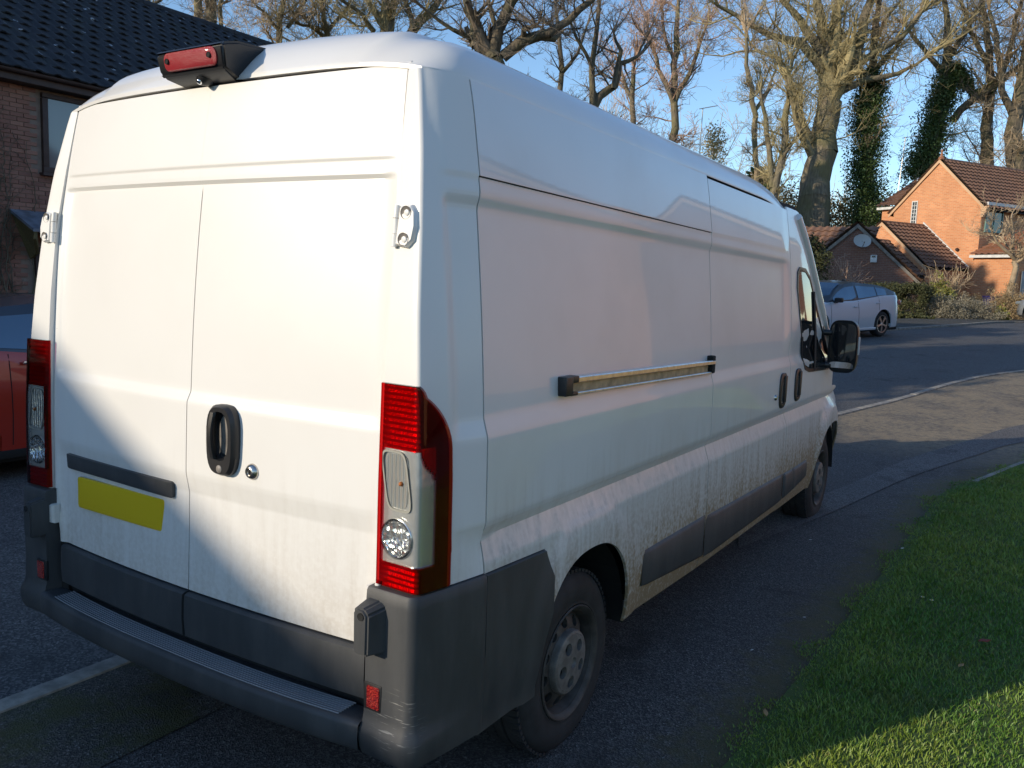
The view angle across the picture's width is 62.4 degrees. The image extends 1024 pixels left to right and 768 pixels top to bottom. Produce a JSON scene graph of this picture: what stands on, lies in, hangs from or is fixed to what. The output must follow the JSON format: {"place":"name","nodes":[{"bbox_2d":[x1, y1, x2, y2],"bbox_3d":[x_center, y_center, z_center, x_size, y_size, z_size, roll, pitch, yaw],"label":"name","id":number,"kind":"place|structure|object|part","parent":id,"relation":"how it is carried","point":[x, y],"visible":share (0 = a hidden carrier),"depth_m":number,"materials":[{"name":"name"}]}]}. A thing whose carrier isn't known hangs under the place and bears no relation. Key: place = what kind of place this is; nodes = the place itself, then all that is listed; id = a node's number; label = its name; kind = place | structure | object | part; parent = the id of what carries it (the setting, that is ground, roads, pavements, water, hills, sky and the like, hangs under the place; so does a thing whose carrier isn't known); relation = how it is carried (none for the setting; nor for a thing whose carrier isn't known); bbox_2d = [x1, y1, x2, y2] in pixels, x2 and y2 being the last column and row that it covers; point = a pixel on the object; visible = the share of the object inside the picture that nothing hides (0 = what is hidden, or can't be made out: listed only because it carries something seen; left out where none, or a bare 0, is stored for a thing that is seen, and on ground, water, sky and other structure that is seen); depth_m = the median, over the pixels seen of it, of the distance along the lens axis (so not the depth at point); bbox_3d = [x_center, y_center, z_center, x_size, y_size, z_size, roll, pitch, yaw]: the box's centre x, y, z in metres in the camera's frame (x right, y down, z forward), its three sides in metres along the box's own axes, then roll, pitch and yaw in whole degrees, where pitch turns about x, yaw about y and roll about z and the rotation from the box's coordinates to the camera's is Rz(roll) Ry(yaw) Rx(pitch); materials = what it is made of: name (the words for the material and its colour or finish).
{"place":"outdoors","nodes":[
{"label":"outdoors","id":0,"kind":"place"},
{"bbox_2d":[0,323,1023,698],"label":"road","id":1,"kind":"structure","parent":0,"point":[36,647],"depth_m":12.62,"materials":[{"name":"grey asphalt"}]},
{"bbox_2d":[0,293,34,462],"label":"parked car","id":2,"kind":"object","parent":1,"relation":"on","point":[16,315],"visible":0.06,"depth_m":6.83,"materials":[{"name":"red paint"}]},
{"bbox_3d":[-3.990,-0.429,6.958,0.126,0.335,0.687,7,8,32],"label":"side window","id":3,"kind":"part","parent":2,"relation":"part of","materials":[{"name":"blue glass"}]},
{"bbox_2d":[0,370,1023,713],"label":"kerb","id":4,"kind":"structure","parent":1,"relation":"on","point":[50,686],"depth_m":3.59,"materials":[{"name":"concrete"}]},
{"bbox_2d":[819,279,900,335],"bbox_3d":[8.167,-1.987,22.048,4.380,1.473,2.100,-5,10,-34],"label":"parked car","id":5,"kind":"object","parent":1,"relation":"on","point":[872,309],"visible":0.49,"depth_m":21.60,"materials":[{"name":"silver metal"}]},
{"bbox_3d":[8.308,-2.265,21.172,0.960,0.371,0.137,-5,10,-34],"label":"side window","id":6,"kind":"part","parent":5,"relation":"part of","materials":[{"name":"blue glass"}]},
{"bbox_3d":[9.089,-2.368,21.703,0.780,0.325,0.131,-5,10,-34],"label":"side window","id":7,"kind":"part","parent":5,"relation":"part of","materials":[{"name":"blue glass"}]},
{"bbox_3d":[9.618,-2.420,22.041,0.400,0.219,0.100,-5,10,-34],"label":"side window","id":8,"kind":"part","parent":5,"relation":"part of","materials":[{"name":"blue glass"}]},
{"bbox_2d":[860,321,1023,332],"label":"kerb","id":9,"kind":"structure","parent":1,"relation":"on","point":[939,326],"depth_m":26.09,"materials":[{"name":"concrete"}]},
{"bbox_2d":[99,372,1023,767],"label":"pavement","id":10,"kind":"structure","parent":0,"point":[693,658],"depth_m":4.30,"materials":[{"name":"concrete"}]},
{"bbox_2d":[0,662,227,767],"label":"pavement strip","id":11,"kind":"object","parent":10,"relation":"on","point":[100,720],"visible":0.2,"depth_m":3.26,"materials":[{"name":"grey asphalt"}]},
{"bbox_2d":[20,32,860,767],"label":"white van","id":12,"kind":"object","parent":10,"relation":"on","point":[408,400],"visible":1,"depth_m":2.74,"materials":[{"name":"paint"}]},
{"bbox_3d":[-1.380,-0.098,3.026,0.844,1.817,0.156,7,8,35],"label":"rear door","id":13,"kind":"part","parent":12,"relation":"part of","materials":[{"name":"paint"}]},
{"bbox_3d":[-0.685,-0.017,2.578,0.820,1.817,0.178,6,8,29],"label":"rear door","id":14,"kind":"part","parent":12,"relation":"part of","materials":[{"name":"paint"}]},
{"bbox_3d":[1.329,-0.084,4.751,0.118,1.927,1.453,7,8,32],"label":"sliding door","id":15,"kind":"part","parent":12,"relation":"part of","materials":[{"name":"paint"}]},
{"bbox_3d":[2.073,-0.191,5.894,0.130,1.938,1.273,7,8,34],"label":"cab door","id":16,"kind":"part","parent":12,"relation":"part of","materials":[{"name":"paint"}]},
{"bbox_2d":[972,460,1023,481],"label":"lawn edging","id":17,"kind":"object","parent":10,"relation":"on","point":[998,471],"visible":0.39,"depth_m":8.10,"materials":[{"name":"concrete"}]},
{"bbox_2d":[158,0,1023,225],"label":"sky","id":18,"kind":"structure","parent":0,"point":[711,77],"materials":[{"name":"blue"}]},
{"bbox_2d":[699,105,717,153],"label":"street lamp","id":19,"kind":"object","parent":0,"point":[701,124],"visible":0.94,"depth_m":46.01,"materials":[{"name":"silver metal"}]},
{"bbox_2d":[805,221,921,312],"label":"brick garage","id":20,"kind":"structure","parent":0,"point":[888,266],"depth_m":36.10,"materials":[{"name":"brown brick"}]},
{"bbox_2d":[854,234,870,246],"bbox_3d":[14.807,-6.050,35.649,0.606,0.556,0.513,-3,8,-35],"label":"satellite dish","id":21,"kind":"object","parent":20,"relation":"attached to","point":[862,240],"visible":1,"depth_m":35.68,"materials":[{"name":"grey metal"}]},
{"bbox_2d":[870,255,876,262],"bbox_3d":[15.363,-5.323,35.875,0.260,0.320,0.104,5,7,20],"label":"alarm box","id":22,"kind":"object","parent":20,"relation":"attached to","point":[873,258],"visible":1,"depth_m":35.84,"materials":[{"name":"white plastic"}]},
{"bbox_2d":[705,454,1023,767],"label":"lawn","id":23,"kind":"structure","parent":0,"point":[790,693],"depth_m":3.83,"materials":[{"name":"plant"}]},
{"bbox_2d":[738,424,1023,546],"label":"curb","id":24,"kind":"structure","parent":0,"point":[775,522],"depth_m":7.85,"materials":[{"name":"grey concrete"}]},
{"bbox_2d":[875,149,1023,318],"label":"brick house","id":25,"kind":"structure","parent":0,"point":[920,225],"depth_m":41.12,"materials":[{"name":"orange brick"}]},
{"bbox_2d":[898,135,918,190],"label":"television aerial","id":26,"kind":"object","parent":25,"relation":"attached to","point":[902,158],"visible":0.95,"depth_m":48.03,"materials":[{"name":"silver metal"}]},
{"bbox_2d":[910,201,918,222],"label":"window","id":27,"kind":"structure","parent":25,"relation":"in","point":[914,209],"depth_m":43.29,"materials":[{"name":"white glass"}]},
{"bbox_2d":[983,210,1003,233],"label":"window","id":28,"kind":"structure","parent":25,"relation":"in","point":[1000,216],"depth_m":40.57,"materials":[{"name":"teal"}]},
{"bbox_2d":[1018,271,1023,318],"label":"door","id":29,"kind":"structure","parent":25,"relation":"in","point":[1022,277],"depth_m":38.78,"materials":[{"name":"white"}]},
{"bbox_2d":[896,318,1023,327],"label":"pavement","id":30,"kind":"structure","parent":0,"point":[908,322],"depth_m":28.18,"materials":[{"name":"grey concrete"}]},
{"bbox_2d":[1016,300,1023,316],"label":"parked car","id":31,"kind":"object","parent":30,"relation":"on","point":[1020,310],"visible":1,"depth_m":32.01,"materials":[{"name":"grey paint"}]},
{"bbox_3d":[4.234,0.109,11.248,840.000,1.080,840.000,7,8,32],"label":"ground","id":32,"kind":"structure","parent":0,"visible":0},
{"bbox_2d":[0,0,274,293],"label":"brick house","id":33,"kind":"structure","parent":32,"relation":"on","point":[61,61],"depth_m":14.98,"materials":[{"name":"brick"}]},
{"bbox_2d":[0,107,39,293],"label":"climbing plant","id":34,"kind":"object","parent":33,"relation":"attached to","point":[7,258],"visible":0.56,"depth_m":14.36,"materials":[{"name":"brown plant"}]},
{"bbox_2d":[34,247,40,288],"bbox_3d":[-8.138,-1.414,15.350,0.120,2.070,1.040,7,8,32],"label":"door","id":35,"kind":"structure","parent":33,"relation":"in","point":[36,260],"depth_m":14.82,"materials":[{"name":"white"}]},
{"bbox_2d":[39,92,85,176],"bbox_3d":[-7.850,-4.392,15.164,0.170,1.415,1.250,7,8,32],"label":"window","id":36,"kind":"structure","parent":33,"relation":"in","point":[55,110],"depth_m":14.85,"materials":[{"name":"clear glass"}]},
{"bbox_2d":[147,0,170,5],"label":"bare tree","id":37,"kind":"object","parent":32,"relation":"on","point":[156,1],"depth_m":46.96,"materials":[{"name":"brown plant"}]},
{"bbox_2d":[174,0,246,30],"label":"bare tree","id":38,"kind":"object","parent":32,"relation":"on","point":[211,5],"visible":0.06,"depth_m":49.83,"materials":[{"name":"brown plant"}]},
{"bbox_2d":[194,0,348,43],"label":"bare tree","id":39,"kind":"object","parent":32,"relation":"on","point":[263,29],"visible":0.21,"depth_m":45.43,"materials":[{"name":"brown plant"}]},
{"bbox_2d":[256,0,380,42],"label":"bare tree","id":40,"kind":"object","parent":32,"relation":"on","point":[326,27],"visible":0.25,"depth_m":46.92,"materials":[{"name":"brown wood"}]},
{"bbox_2d":[300,0,481,41],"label":"bare tree","id":41,"kind":"object","parent":32,"relation":"on","point":[385,21],"visible":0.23,"depth_m":43.73,"materials":[{"name":"brown wood"}]},
{"bbox_2d":[379,0,594,75],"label":"bare tree","id":42,"kind":"object","parent":32,"relation":"on","point":[476,37],"visible":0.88,"depth_m":39.44,"materials":[{"name":"brown plant"}]},
{"bbox_2d":[533,0,622,98],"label":"bare tree","id":43,"kind":"object","parent":32,"relation":"on","point":[562,69],"visible":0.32,"depth_m":57.55,"materials":[{"name":"brown plant"}]},
{"bbox_2d":[547,0,667,116],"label":"bare tree","id":44,"kind":"object","parent":32,"relation":"on","point":[595,98],"visible":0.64,"depth_m":44.95,"materials":[{"name":"brown plant"}]},
{"bbox_2d":[578,16,663,133],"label":"bare tree","id":45,"kind":"object","parent":32,"relation":"on","point":[633,82],"visible":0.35,"depth_m":61.99,"materials":[{"name":"brown wood"}]},
{"bbox_2d":[610,0,749,165],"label":"bare tree","id":46,"kind":"object","parent":32,"relation":"on","point":[674,89],"visible":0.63,"depth_m":59.73,"materials":[{"name":"brown wood"}]},
{"bbox_2d":[695,119,730,164],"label":"evergreen tree","id":47,"kind":"object","parent":32,"relation":"on","point":[712,143],"visible":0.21,"depth_m":49.67,"materials":[{"name":"green plant"}]},
{"bbox_2d":[729,0,785,183],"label":"bare tree","id":48,"kind":"object","parent":32,"relation":"on","point":[754,107],"visible":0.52,"depth_m":46.97,"materials":[{"name":"brown wood"}]},
{"bbox_2d":[746,164,779,190],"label":"evergreen tree","id":49,"kind":"object","parent":32,"relation":"on","point":[750,173],"visible":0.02,"depth_m":47.55,"materials":[{"name":"green plant"}]},
{"bbox_2d":[720,6,845,200],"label":"bare tree","id":50,"kind":"object","parent":32,"relation":"on","point":[784,145],"visible":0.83,"depth_m":42.64,"materials":[{"name":"brown wood"}]},
{"bbox_2d":[587,56,1023,226],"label":"distant wood","id":51,"kind":"object","parent":32,"relation":"on","point":[626,116],"visible":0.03,"depth_m":76.88,"materials":[{"name":"brown plant"}]},
{"bbox_2d":[808,232,833,279],"bbox_3d":[11.628,-4.232,33.004,1.721,3.387,1.748,7,8,32],"label":"evergreen tree","id":52,"kind":"object","parent":32,"relation":"on","point":[815,243],"visible":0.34,"depth_m":32.64,"materials":[{"name":"green plant"}]},
{"bbox_2d":[779,173,896,226],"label":"undergrowth","id":53,"kind":"object","parent":32,"relation":"on","point":[835,217],"visible":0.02,"depth_m":55.41,"materials":[{"name":"plant"}]},
{"bbox_2d":[663,0,1021,226],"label":"bare tree","id":54,"kind":"object","parent":32,"relation":"on","point":[836,49],"visible":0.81,"depth_m":49.31,"materials":[{"name":"brown wood"}]},
{"bbox_2d":[817,254,871,282],"bbox_3d":[13.051,-3.983,34.005,2.684,2.589,2.471,7,8,32],"label":"shrub","id":55,"kind":"object","parent":32,"relation":"on","point":[840,275],"visible":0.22,"depth_m":33.78,"materials":[{"name":"brown plant"}]},
{"bbox_2d":[809,0,963,226],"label":"bare tree","id":56,"kind":"object","parent":32,"relation":"on","point":[864,176],"visible":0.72,"depth_m":50.55,"materials":[{"name":"green plant"}]},
{"bbox_2d":[864,282,911,313],"bbox_3d":[14.490,-3.259,33.005,1.935,1.425,1.539,7,8,32],"label":"shrub","id":57,"kind":"object","parent":32,"relation":"on","point":[903,296],"visible":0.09,"depth_m":32.27,"materials":[{"name":"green plant"}]},
{"bbox_2d":[872,281,934,315],"bbox_3d":[14.715,-3.145,32.010,2.286,1.536,1.792,7,8,32],"label":"hedge","id":58,"kind":"object","parent":32,"relation":"on","point":[922,290],"visible":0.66,"depth_m":31.30,"materials":[{"name":"green plant"}]},
{"bbox_2d":[897,309,934,318],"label":"shrub","id":59,"kind":"object","parent":32,"relation":"on","point":[901,315],"visible":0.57,"depth_m":30.00,"materials":[{"name":"green plant"}]},
{"bbox_2d":[917,270,956,316],"bbox_3d":[17.436,-3.610,34.489,1.788,2.079,1.805,7,8,32],"label":"shrub","id":60,"kind":"object","parent":32,"relation":"on","point":[945,289],"visible":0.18,"depth_m":34.25,"materials":[{"name":"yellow plant"}]},
{"bbox_2d":[905,292,978,318],"bbox_3d":[15.939,-2.910,31.520,2.713,1.238,1.718,7,8,32],"label":"shrub","id":61,"kind":"object","parent":32,"relation":"on","point":[941,307],"visible":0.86,"depth_m":31.21,"materials":[{"name":"green plant"}]},
{"bbox_2d":[918,260,975,301],"bbox_3d":[18.128,-3.838,35.362,2.584,2.668,3.033,7,8,32],"label":"shrub","id":62,"kind":"object","parent":32,"relation":"on","point":[956,286],"visible":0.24,"depth_m":35.11,"materials":[{"name":"brown plant"}]},
{"bbox_2d":[874,0,1021,189],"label":"bare tree","id":63,"kind":"object","parent":32,"relation":"on","point":[928,146],"visible":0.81,"depth_m":53.60,"materials":[{"name":"green plant"}]},
{"bbox_2d":[912,0,1023,166],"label":"bare tree","id":64,"kind":"object","parent":32,"relation":"on","point":[986,128],"visible":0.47,"depth_m":53.67,"materials":[{"name":"brown plant"}]},
{"bbox_2d":[919,0,1023,169],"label":"bare tree","id":65,"kind":"object","parent":32,"relation":"on","point":[1013,137],"visible":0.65,"depth_m":51.66,"materials":[{"name":"brown plant"}]},
{"bbox_2d":[959,292,984,318],"bbox_3d":[19.970,-3.383,36.574,1.772,1.199,1.389,7,8,32],"label":"shrub","id":66,"kind":"object","parent":32,"relation":"on","point":[979,299],"visible":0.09,"depth_m":36.38,"materials":[{"name":"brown plant"}]},
{"bbox_2d":[944,291,1008,319],"bbox_3d":[17.421,-2.924,32.036,2.560,1.265,1.927,7,8,32],"label":"shrub","id":67,"kind":"object","parent":32,"relation":"on","point":[979,308],"visible":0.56,"depth_m":31.61,"materials":[{"name":"green plant"}]},
{"bbox_2d":[982,296,999,306],"bbox_3d":[20.035,-3.211,35.286,0.600,0.927,0.707,3,7,3],"label":"wheelie bin","id":68,"kind":"object","parent":32,"relation":"on","point":[986,298],"visible":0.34,"depth_m":35.11,"materials":[{"name":"purple"}]},
{"bbox_2d":[959,189,1023,305],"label":"tree","id":69,"kind":"object","parent":32,"relation":"on","point":[1013,254],"visible":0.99,"depth_m":35.40,"materials":[{"name":"brown plant"}]},
{"bbox_2d":[992,303,1011,319],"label":"shrub","id":70,"kind":"object","parent":32,"relation":"on","point":[1004,309],"visible":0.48,"depth_m":31.76,"materials":[{"name":"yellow plant"}]},
{"bbox_2d":[985,279,1023,319],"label":"shrub","id":71,"kind":"object","parent":32,"relation":"on","point":[1010,304],"visible":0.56,"depth_m":33.89,"materials":[{"name":"brown plant"}]}
]}

